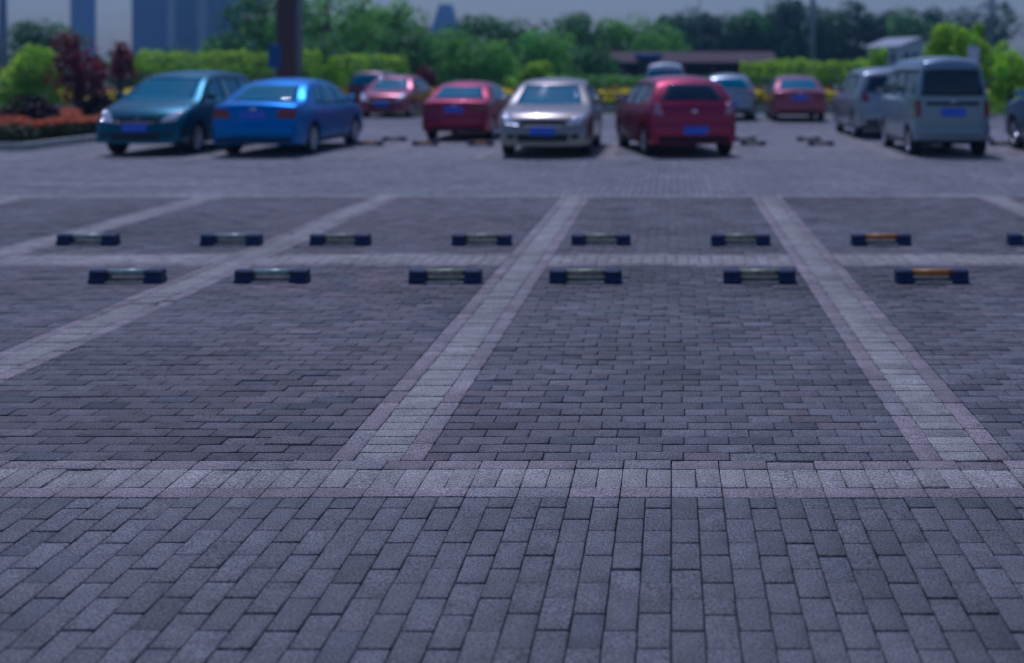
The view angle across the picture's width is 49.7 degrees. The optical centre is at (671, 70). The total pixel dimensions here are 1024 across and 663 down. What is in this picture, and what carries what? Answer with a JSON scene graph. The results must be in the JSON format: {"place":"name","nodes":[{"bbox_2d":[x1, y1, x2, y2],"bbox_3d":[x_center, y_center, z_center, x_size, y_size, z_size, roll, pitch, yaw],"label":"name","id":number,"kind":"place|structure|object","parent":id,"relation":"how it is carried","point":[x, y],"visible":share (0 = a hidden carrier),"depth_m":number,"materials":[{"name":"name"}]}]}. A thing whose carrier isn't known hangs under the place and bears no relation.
{"place":"outdoors","nodes":[
{"label":"outdoors","id":0,"kind":"place"},
{"bbox_2d":[70,0,95,73],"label":"tower block","id":1,"kind":"structure","parent":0,"point":[82,16],"depth_m":520.00,"materials":[{"name":"blue glass"}]},
{"bbox_2d":[430,4,460,39],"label":"tower block","id":2,"kind":"structure","parent":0,"point":[445,15],"depth_m":642.28,"materials":[{"name":"blue glass"}]},
{"bbox_2d":[1,74,1004,113],"bbox_3d":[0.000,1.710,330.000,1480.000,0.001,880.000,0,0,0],"label":"ground","id":3,"kind":"structure","parent":0,"point":[603,112],"depth_m":44.48,"materials":[{"name":"green plant"}]},
{"bbox_2d":[0,0,8,103],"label":"street lamp","id":4,"kind":"object","parent":3,"relation":"on","point":[3,35],"visible":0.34,"depth_m":46.87,"materials":[{"name":"grey metal"}]},
{"bbox_2d":[0,43,68,109],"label":"yellow green bush","id":5,"kind":"object","parent":3,"relation":"on","point":[27,79],"visible":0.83,"depth_m":43.31,"materials":[{"name":"green plant"}]},
{"bbox_2d":[8,17,89,83],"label":"broad tree","id":6,"kind":"object","parent":3,"relation":"on","point":[37,37],"visible":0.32,"depth_m":71.13,"materials":[{"name":"green plant"}]},
{"bbox_2d":[87,30,203,87],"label":"broad tree","id":7,"kind":"object","parent":3,"relation":"on","point":[167,50],"visible":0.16,"depth_m":77.84,"materials":[{"name":"green plant"}]},
{"bbox_2d":[132,0,185,58],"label":"tower block","id":8,"kind":"structure","parent":3,"relation":"on","point":[158,24],"depth_m":419.89,"materials":[{"name":"blue glass"}]},
{"bbox_2d":[133,38,166,42],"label":"window","id":9,"kind":"structure","parent":8,"relation":"in","point":[135,40],"depth_m":419.89,"materials":[{"name":"blue glass"}]},
{"bbox_2d":[133,29,166,33],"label":"window","id":10,"kind":"structure","parent":8,"relation":"in","point":[135,31],"depth_m":419.89,"materials":[{"name":"blue glass"}]},
{"bbox_2d":[133,19,166,23],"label":"window","id":11,"kind":"structure","parent":8,"relation":"in","point":[135,21],"depth_m":419.89,"materials":[{"name":"blue glass"}]},
{"bbox_2d":[133,10,166,14],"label":"window","id":12,"kind":"structure","parent":8,"relation":"in","point":[135,12],"depth_m":419.89,"materials":[{"name":"blue glass"}]},
{"bbox_2d":[133,1,166,5],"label":"window","id":13,"kind":"structure","parent":8,"relation":"in","point":[135,3],"depth_m":419.89,"materials":[{"name":"blue glass"}]},
{"bbox_2d":[123,71,310,89],"bbox_3d":[-20.992,0.862,49.832,8.904,1.721,1.193,0,0,0],"label":"dark hedge","id":14,"kind":"object","parent":3,"relation":"on","point":[129,84],"visible":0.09,"depth_m":49.76,"materials":[{"name":"green plant"}]},
{"bbox_2d":[191,40,251,79],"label":"broad tree","id":15,"kind":"object","parent":3,"relation":"on","point":[210,63],"visible":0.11,"depth_m":75.32,"materials":[{"name":"green plant"}]},
{"bbox_2d":[185,0,263,65],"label":"tower block","id":16,"kind":"structure","parent":3,"relation":"on","point":[199,14],"depth_m":427.89,"materials":[{"name":"blue glass"}]},
{"bbox_2d":[185,2,244,6],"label":"window","id":17,"kind":"structure","parent":16,"relation":"in","point":[187,4],"depth_m":427.86,"materials":[{"name":"blue glass"}]},
{"bbox_2d":[132,48,324,86],"bbox_3d":[-20.779,0.321,51.097,8.924,2.840,1.938,0,0,0],"label":"clipped hedge","id":18,"kind":"object","parent":3,"relation":"on","point":[314,71],"visible":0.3,"depth_m":50.76,"materials":[{"name":"green plant"}]},
{"bbox_2d":[201,0,315,77],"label":"broad tree","id":19,"kind":"object","parent":3,"relation":"on","point":[228,14],"visible":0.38,"depth_m":65.13,"materials":[{"name":"green plant"}]},
{"bbox_2d":[268,44,279,77],"bbox_3d":[-16.245,0.300,44.476,0.500,2.800,0.143,0,0,0],"label":"sign post","id":20,"kind":"object","parent":3,"relation":"on","point":[274,56],"visible":0.86,"depth_m":44.41,"materials":[{"name":"blue metal"}]},
{"bbox_2d":[276,0,302,77],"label":"brown pylon","id":21,"kind":"object","parent":3,"relation":"on","point":[289,26],"visible":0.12,"depth_m":49.45,"materials":[{"name":"metal"}]},
{"bbox_2d":[234,0,401,65],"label":"broad tree","id":22,"kind":"object","parent":3,"relation":"on","point":[326,27],"visible":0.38,"depth_m":63.12,"materials":[{"name":"green plant"}]},
{"bbox_2d":[256,22,414,91],"bbox_3d":[-17.987,-0.504,58.162,8.279,4.426,7.635,0,0,3],"label":"broad tree","id":23,"kind":"object","parent":3,"relation":"on","point":[327,51],"visible":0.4,"depth_m":57.42,"materials":[{"name":"green plant"}]},
{"bbox_2d":[323,53,410,92],"bbox_3d":[-14.423,0.432,51.531,3.890,2.585,1.810,0,0,0],"label":"clipped hedge","id":24,"kind":"object","parent":3,"relation":"on","point":[335,77],"visible":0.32,"depth_m":51.15,"materials":[{"name":"green plant"}]},
{"bbox_2d":[333,0,439,64],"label":"broad tree","id":25,"kind":"object","parent":3,"relation":"on","point":[397,22],"visible":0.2,"depth_m":67.73,"materials":[{"name":"green plant"}]},
{"bbox_2d":[368,25,441,75],"bbox_3d":[-15.064,-0.381,60.070,4.254,4.332,4.461,0,0,6],"label":"broad tree","id":26,"kind":"object","parent":3,"relation":"on","point":[413,51],"visible":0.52,"depth_m":59.63,"materials":[{"name":"green plant"}]},
{"bbox_2d":[414,65,440,88],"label":"red leaf bush","id":27,"kind":"object","parent":3,"relation":"on","point":[429,77],"visible":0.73,"depth_m":49.97,"materials":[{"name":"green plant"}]},
{"bbox_2d":[419,29,473,87],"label":"broad tree","id":28,"kind":"object","parent":3,"relation":"on","point":[440,40],"visible":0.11,"depth_m":71.16,"materials":[{"name":"green plant"}]},
{"bbox_2d":[87,88,838,93],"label":"bedding leaves","id":29,"kind":"object","parent":3,"relation":"on","point":[514,90],"visible":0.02,"depth_m":48.76,"materials":[{"name":"yellow plant"}]},
{"bbox_2d":[62,85,991,94],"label":"orange flowers","id":30,"kind":"object","parent":29,"relation":"on","point":[501,87],"visible":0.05,"depth_m":49.05,"materials":[{"name":"orange plant"}]},
{"bbox_2d":[430,27,521,84],"bbox_3d":[-11.180,-0.401,61.753,5.463,4.220,5.534,0,0,-4],"label":"broad tree","id":31,"kind":"object","parent":3,"relation":"on","point":[473,63],"visible":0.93,"depth_m":60.88,"materials":[{"name":"green plant"}]},
{"bbox_2d":[434,13,533,87],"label":"broad tree","id":32,"kind":"object","parent":3,"relation":"on","point":[470,28],"visible":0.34,"depth_m":83.16,"materials":[{"name":"green plant"}]},
{"bbox_2d":[0,106,1004,110],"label":"kerb","id":33,"kind":"structure","parent":3,"relation":"on","point":[758,108],"depth_m":45.80,"materials":[{"name":"concrete"}]},
{"bbox_2d":[3,99,1006,105],"bbox_3d":[-6.962,1.427,46.539,54.199,0.574,1.105,0,0,0],"label":"hedge","id":34,"kind":"object","parent":3,"relation":"on","point":[603,103],"visible":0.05,"depth_m":46.49,"materials":[{"name":"green plant"}]},
{"bbox_2d":[54,92,1017,105],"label":"bedding leaves","id":35,"kind":"object","parent":3,"relation":"on","point":[598,94],"visible":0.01,"depth_m":47.18,"materials":[{"name":"orange plant"}]},
{"bbox_2d":[57,87,1006,103],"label":"yellow flowers","id":36,"kind":"object","parent":35,"relation":"on","point":[511,92],"visible":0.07,"depth_m":47.81,"materials":[{"name":"yellow plant"}]},
{"bbox_2d":[517,60,555,81],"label":"yellow green bush","id":37,"kind":"object","parent":3,"relation":"on","point":[538,71],"visible":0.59,"depth_m":55.54,"materials":[{"name":"green plant"}]},
{"bbox_2d":[489,28,584,83],"bbox_3d":[-8.070,-0.447,64.402,6.262,4.307,6.013,0,0,14],"label":"broad tree","id":38,"kind":"object","parent":3,"relation":"on","point":[544,49],"visible":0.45,"depth_m":62.87,"materials":[{"name":"green plant"}]},
{"bbox_2d":[521,11,616,75],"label":"broad tree","id":39,"kind":"object","parent":3,"relation":"on","point":[578,29],"visible":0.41,"depth_m":78.39,"materials":[{"name":"green plant"}]},
{"bbox_2d":[559,39,623,89],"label":"broad tree","id":40,"kind":"object","parent":3,"relation":"on","point":[591,62],"visible":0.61,"depth_m":68.91,"materials":[{"name":"green plant"}]},
{"bbox_2d":[503,74,708,93],"bbox_3d":[-2.993,0.943,58.762,12.314,1.616,2.013,0,0,0],"label":"clipped hedge","id":41,"kind":"object","parent":3,"relation":"on","point":[600,84],"visible":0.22,"depth_m":58.40,"materials":[{"name":"green plant"}]},
{"bbox_2d":[576,11,674,53],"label":"broad tree","id":42,"kind":"object","parent":3,"relation":"on","point":[621,33],"visible":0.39,"depth_m":81.28,"materials":[{"name":"green plant"}]},
{"bbox_2d":[634,54,661,81],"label":"blue booth","id":43,"kind":"object","parent":3,"relation":"on","point":[645,61],"visible":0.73,"depth_m":70.35,"materials":[{"name":"blue metal"}]},
{"bbox_2d":[625,24,690,51],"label":"broad tree","id":44,"kind":"object","parent":3,"relation":"on","point":[675,41],"visible":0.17,"depth_m":86.58,"materials":[{"name":"green plant"}]},
{"bbox_2d":[643,14,698,51],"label":"tree","id":45,"kind":"object","parent":3,"relation":"on","point":[662,18],"visible":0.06,"depth_m":102.83,"materials":[{"name":"green plant"}]},
{"bbox_2d":[595,52,774,88],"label":"shelter","id":46,"kind":"object","parent":3,"relation":"on","point":[700,64],"visible":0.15,"depth_m":75.57,"materials":[{"name":"red tile"}]},
{"bbox_2d":[662,5,730,51],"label":"tree","id":47,"kind":"object","parent":3,"relation":"on","point":[704,38],"visible":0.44,"depth_m":103.95,"materials":[{"name":"green plant"}]},
{"bbox_2d":[686,11,756,51],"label":"tree","id":48,"kind":"object","parent":3,"relation":"on","point":[723,38],"visible":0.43,"depth_m":104.71,"materials":[{"name":"green plant"}]},
{"bbox_2d":[723,7,796,76],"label":"tree","id":49,"kind":"object","parent":3,"relation":"on","point":[755,26],"visible":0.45,"depth_m":104.99,"materials":[{"name":"green plant"}]},
{"bbox_2d":[748,0,808,75],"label":"tree","id":50,"kind":"object","parent":3,"relation":"on","point":[796,40],"visible":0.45,"depth_m":105.98,"materials":[{"name":"green plant"}]},
{"bbox_2d":[749,76,844,100],"bbox_3d":[6.237,0.981,49.840,6.593,1.495,1.123,0,0,0],"label":"dark hedge","id":51,"kind":"object","parent":3,"relation":"on","point":[771,79],"visible":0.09,"depth_m":49.71,"materials":[{"name":"green plant"}]},
{"bbox_2d":[760,0,844,78],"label":"tree","id":52,"kind":"object","parent":3,"relation":"on","point":[793,21],"visible":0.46,"depth_m":107.21,"materials":[{"name":"green plant"}]},
{"bbox_2d":[739,57,870,91],"bbox_3d":[6.298,0.538,51.233,6.352,2.386,2.192,0,0,0],"label":"clipped hedge","id":53,"kind":"object","parent":3,"relation":"on","point":[817,75],"visible":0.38,"depth_m":50.74,"materials":[{"name":"green plant"}]},
{"bbox_2d":[809,0,815,74],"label":"street lamp","id":54,"kind":"object","parent":3,"relation":"on","point":[812,33],"visible":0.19,"depth_m":53.88,"materials":[{"name":"grey metal"}]},
{"bbox_2d":[802,6,854,82],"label":"tree","id":55,"kind":"object","parent":3,"relation":"on","point":[833,42],"visible":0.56,"depth_m":108.20,"materials":[{"name":"green plant"}]},
{"bbox_2d":[827,0,903,77],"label":"tree","id":56,"kind":"object","parent":3,"relation":"on","point":[857,52],"visible":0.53,"depth_m":109.24,"materials":[{"name":"green plant"}]},
{"bbox_2d":[860,47,887,68],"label":"young tree","id":57,"kind":"object","parent":3,"relation":"on","point":[874,60],"visible":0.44,"depth_m":54.86,"materials":[{"name":"green plant"}]},
{"bbox_2d":[849,9,910,57],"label":"tree","id":58,"kind":"object","parent":3,"relation":"on","point":[885,21],"visible":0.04,"depth_m":110.10,"materials":[{"name":"green plant"}]},
{"bbox_2d":[885,4,941,39],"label":"tree","id":59,"kind":"object","parent":3,"relation":"on","point":[914,29],"visible":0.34,"depth_m":102.74,"materials":[{"name":"green plant"}]},
{"bbox_2d":[898,5,988,56],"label":"tree","id":60,"kind":"object","parent":3,"relation":"on","point":[932,16],"visible":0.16,"depth_m":104.67,"materials":[{"name":"green plant"}]},
{"bbox_2d":[922,21,971,58],"bbox_3d":[9.789,-0.021,38.585,1.803,3.464,1.868,0,0,-9],"label":"young tree","id":61,"kind":"object","parent":3,"relation":"on","point":[939,42],"visible":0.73,"depth_m":38.19,"materials":[{"name":"green plant"}]},
{"bbox_2d":[967,23,999,84],"bbox_3d":[11.400,-0.042,40.455,1.451,3.503,1.521,0,0,-1],"label":"young tree","id":62,"kind":"object","parent":3,"relation":"on","point":[979,30],"visible":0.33,"depth_m":40.38,"materials":[{"name":"green plant"}]},
{"bbox_2d":[944,0,1023,87],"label":"tree","id":63,"kind":"object","parent":3,"relation":"on","point":[1003,34],"visible":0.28,"depth_m":105.65,"materials":[{"name":"green plant"}]},
{"bbox_2d":[989,0,993,86],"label":"street lamp","id":64,"kind":"object","parent":3,"relation":"on","point":[991,30],"visible":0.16,"depth_m":61.89,"materials":[{"name":"grey metal"}]},
{"bbox_2d":[980,40,1023,106],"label":"young tree","id":65,"kind":"object","parent":3,"relation":"on","point":[1009,71],"visible":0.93,"depth_m":39.33,"materials":[{"name":"green plant"}]},
{"bbox_2d":[987,88,1018,113],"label":"clipped hedge","id":66,"kind":"object","parent":3,"relation":"on","point":[995,104],"visible":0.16,"depth_m":41.65,"materials":[{"name":"green plant"}]},
{"bbox_2d":[0,114,1023,662],"bbox_3d":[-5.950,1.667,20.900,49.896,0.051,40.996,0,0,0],"label":"brick paving","id":67,"kind":"structure","parent":0,"point":[352,454],"depth_m":5.34,"materials":[{"name":"grey brick"}]},
{"bbox_2d":[0,135,96,150],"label":"kerb","id":68,"kind":"structure","parent":67,"relation":"on","point":[35,145],"depth_m":23.17,"materials":[{"name":"concrete"}]},
{"bbox_2d":[56,233,120,245],"bbox_3d":[-5.529,1.596,10.300,0.560,0.100,0.140,0,0,1],"label":"wheel stop","id":69,"kind":"object","parent":67,"relation":"on","point":[110,239],"visible":1,"depth_m":10.26,"materials":[{"name":"black rubber"}]},
{"bbox_2d":[27,184,213,184],"bbox_3d":[-7.950,1.641,15.610,2.700,0.001,0.120,0,0,0],"label":"painted line","id":70,"kind":"object","parent":67,"relation":"on","point":[120,184],"visible":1,"depth_m":15.66,"materials":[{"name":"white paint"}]},
{"bbox_2d":[88,268,166,283],"bbox_3d":[-4.241,1.596,8.470,0.560,0.100,0.140,0,0,-1],"label":"wheel stop","id":71,"kind":"object","parent":67,"relation":"on","point":[105,275],"visible":1,"depth_m":8.44,"materials":[{"name":"blue rubber"}]},
{"bbox_2d":[96,70,249,153],"bbox_3d":[-10.280,0.816,22.911,2.021,1.668,4.326,0,0,0],"label":"parked car","id":72,"kind":"object","parent":67,"relation":"on","point":[176,107],"visible":0.81,"depth_m":21.54,"materials":[{"name":"teal paint"}]},
{"bbox_2d":[200,233,263,244],"bbox_3d":[-4.169,1.596,10.300,0.560,0.100,0.140,0,0,-1],"label":"wheel stop","id":73,"kind":"object","parent":67,"relation":"on","point":[213,238],"visible":1,"depth_m":10.26,"materials":[{"name":"black rubber"}]},
{"bbox_2d":[234,268,310,283],"bbox_3d":[-3.111,1.596,8.470,0.560,0.100,0.140,0,0,-1],"label":"wheel stop","id":74,"kind":"object","parent":67,"relation":"on","point":[249,275],"visible":1,"depth_m":8.43,"materials":[{"name":"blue rubber"}]},
{"bbox_2d":[212,78,362,153],"bbox_3d":[-7.921,0.896,22.840,2.025,1.508,4.530,0,0,1],"label":"parked car","id":75,"kind":"object","parent":67,"relation":"on","point":[307,115],"visible":1,"depth_m":21.26,"materials":[{"name":"blue paint"}]},
{"bbox_2d":[309,233,371,244],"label":"wheel stop","id":76,"kind":"object","parent":67,"relation":"on","point":[322,238],"visible":1,"depth_m":10.26,"materials":[{"name":"blue rubber"}]},
{"bbox_2d":[347,70,395,105],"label":"parked car","id":77,"kind":"object","parent":67,"relation":"on","point":[359,81],"visible":0.22,"depth_m":43.37,"materials":[{"name":"paint"}]},
{"bbox_2d":[359,75,431,116],"bbox_3d":[-10.050,0.896,39.859,2.025,1.508,4.530,0,0,0],"label":"parked car","id":78,"kind":"object","parent":67,"relation":"on","point":[408,95],"visible":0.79,"depth_m":38.42,"materials":[{"name":"red paint"}]},
{"bbox_2d":[408,268,482,283],"bbox_3d":[-1.758,1.596,8.470,0.560,0.100,0.140,0,0,0],"label":"wheel stop","id":79,"kind":"object","parent":67,"relation":"on","point":[421,275],"visible":1,"depth_m":8.43,"materials":[{"name":"blue rubber"}]},
{"bbox_2d":[422,81,512,138],"bbox_3d":[-5.043,0.949,27.383,1.883,1.402,4.213,0,0,1],"label":"parked car","id":80,"kind":"object","parent":67,"relation":"on","point":[464,106],"visible":0.83,"depth_m":25.46,"materials":[{"name":"red paint"}]},
{"bbox_2d":[451,233,512,244],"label":"wheel stop","id":81,"kind":"object","parent":67,"relation":"on","point":[462,238],"visible":1,"depth_m":10.26,"materials":[{"name":"blue rubber"}]},
{"bbox_2d":[500,78,601,154],"bbox_3d":[-2.420,0.896,22.609,2.025,1.508,4.530,0,0,0],"label":"parked car","id":82,"kind":"object","parent":67,"relation":"on","point":[552,112],"visible":1,"depth_m":20.91,"materials":[{"name":"beige paint"}]},
{"bbox_2d":[549,268,621,283],"bbox_3d":[-0.667,1.596,8.470,0.560,0.100,0.140,0,0,1],"label":"wheel stop","id":83,"kind":"object","parent":67,"relation":"on","point":[611,275],"visible":1,"depth_m":8.43,"materials":[{"name":"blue rubber"}]},
{"bbox_2d":[571,233,630,244],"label":"wheel stop","id":84,"kind":"object","parent":67,"relation":"on","point":[581,238],"visible":1,"depth_m":10.26,"materials":[{"name":"blue rubber"}]},
{"bbox_2d":[645,62,683,78],"bbox_3d":[-0.200,0.677,38.312,1.840,1.946,3.890,0,0,0],"label":"parked van","id":85,"kind":"object","parent":67,"relation":"on","point":[661,69],"visible":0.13,"depth_m":36.54,"materials":[{"name":"white paint"}]},
{"bbox_2d":[615,75,735,155],"bbox_3d":[-0.008,0.867,22.575,2.043,1.566,4.243,0,0,-13],"label":"parked car","id":86,"kind":"object","parent":67,"relation":"on","point":[651,113],"visible":1,"depth_m":20.78,"materials":[{"name":"red paint"}]},
{"bbox_2d":[708,73,755,119],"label":"parked car","id":87,"kind":"object","parent":67,"relation":"on","point":[740,90],"visible":0.49,"depth_m":35.59,"materials":[{"name":"silver metal"}]},
{"bbox_2d":[711,233,770,244],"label":"wheel stop","id":88,"kind":"object","parent":67,"relation":"on","point":[720,238],"visible":1,"depth_m":10.26,"materials":[{"name":"blue rubber"}]},
{"bbox_2d":[723,268,795,283],"bbox_3d":[0.686,1.596,8.470,0.560,0.100,0.140,0,0,0],"label":"wheel stop","id":89,"kind":"object","parent":67,"relation":"on","point":[784,275],"visible":1,"depth_m":8.43,"materials":[{"name":"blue rubber"}]},
{"bbox_2d":[762,75,825,120],"bbox_3d":[4.159,0.896,36.840,2.025,1.508,4.530,0,0,1],"label":"parked car","id":90,"kind":"object","parent":67,"relation":"on","point":[795,95],"visible":1,"depth_m":34.75,"materials":[{"name":"red paint"}]},
{"bbox_2d":[833,67,892,137],"bbox_3d":[5.350,0.776,28.116,2.103,1.746,4.481,0,0,0],"label":"parked car","id":91,"kind":"object","parent":67,"relation":"on","point":[856,103],"visible":0.52,"depth_m":26.35,"materials":[{"name":"silver metal"}]},
{"bbox_2d":[850,233,911,244],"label":"wheel stop","id":92,"kind":"object","parent":67,"relation":"on","point":[861,238],"visible":1,"depth_m":10.26,"materials":[{"name":"blue rubber"}]},
{"bbox_2d":[894,268,968,282],"bbox_3d":[2.029,1.596,8.470,0.560,0.100,0.140,0,0,0],"label":"wheel stop","id":93,"kind":"object","parent":67,"relation":"on","point":[955,275],"visible":1,"depth_m":8.43,"materials":[{"name":"blue rubber"}]},
{"bbox_2d":[876,56,989,154],"bbox_3d":[5.360,0.677,22.512,1.840,1.946,3.890,0,0,0],"label":"parked van","id":94,"kind":"object","parent":67,"relation":"on","point":[942,101],"visible":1,"depth_m":20.71,"materials":[{"name":"silver metal"}]},
{"bbox_2d":[968,45,978,63],"bbox_3d":[9.165,0.450,32.987,0.340,2.460,0.225,0,0,0],"label":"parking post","id":95,"kind":"object","parent":67,"relation":"on","point":[973,52],"visible":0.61,"depth_m":32.88,"materials":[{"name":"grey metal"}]},
{"bbox_2d":[1004,89,1023,148],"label":"parked car","id":96,"kind":"object","parent":67,"relation":"on","point":[1014,121],"visible":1,"depth_m":22.79,"materials":[{"name":"blue paint"}]},
{"bbox_2d":[1006,233,1023,244],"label":"wheel stop","id":97,"kind":"object","parent":67,"relation":"on","point":[1014,238],"visible":1,"depth_m":10.25,"materials":[{"name":"blue rubber"}]},
{"bbox_2d":[7,0,1023,72],"label":"sky","id":98,"kind":"structure","parent":0,"point":[113,17],"materials":[{"name":"grey"}]},
{"bbox_2d":[863,37,929,66],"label":"white building","id":99,"kind":"structure","parent":0,"point":[900,49],"depth_m":91.96,"materials":[{"name":"concrete"}]},
{"label":"planter soil","id":100,"kind":"structure","parent":0,"visible":0},
{"bbox_2d":[0,120,42,142],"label":"hedge","id":101,"kind":"object","parent":100,"relation":"on","point":[20,134],"visible":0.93,"depth_m":22.96,"materials":[{"name":"green plant"}]},
{"bbox_2d":[10,94,61,125],"bbox_3d":[-14.897,1.107,25.390,1.153,1.114,1.103,0,0,0],"label":"shrub","id":102,"kind":"object","parent":100,"relation":"on","point":[38,108],"visible":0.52,"depth_m":25.17,"materials":[{"name":"purple plant"}]},
{"bbox_2d":[2,119,97,141],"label":"bedding leaves","id":103,"kind":"object","parent":100,"relation":"on","point":[62,130],"visible":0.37,"depth_m":24.54,"materials":[{"name":"green plant"}]},
{"bbox_2d":[0,106,101,127],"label":"orange flowers","id":104,"kind":"object","parent":103,"relation":"in","point":[68,115],"visible":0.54,"depth_m":24.65,"materials":[{"name":"orange plant"}]},
{"bbox_2d":[43,28,116,113],"bbox_3d":[-16.605,0.250,30.601,1.853,2.918,1.725,0,0,-6],"label":"purple leaf tree","id":105,"kind":"object","parent":100,"relation":"on","point":[79,81],"visible":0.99,"depth_m":30.34,"materials":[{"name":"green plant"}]},
{"bbox_2d":[81,89,112,115],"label":"shrub","id":106,"kind":"object","parent":100,"relation":"on","point":[96,103],"visible":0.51,"depth_m":27.38,"materials":[{"name":"purple plant"}]},
{"bbox_2d":[108,42,139,101],"bbox_3d":[-18.213,0.357,36.066,0.850,2.701,1.186,0,0,-44],"label":"purple leaf tree","id":107,"kind":"object","parent":100,"relation":"on","point":[120,69],"visible":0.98,"depth_m":35.90,"materials":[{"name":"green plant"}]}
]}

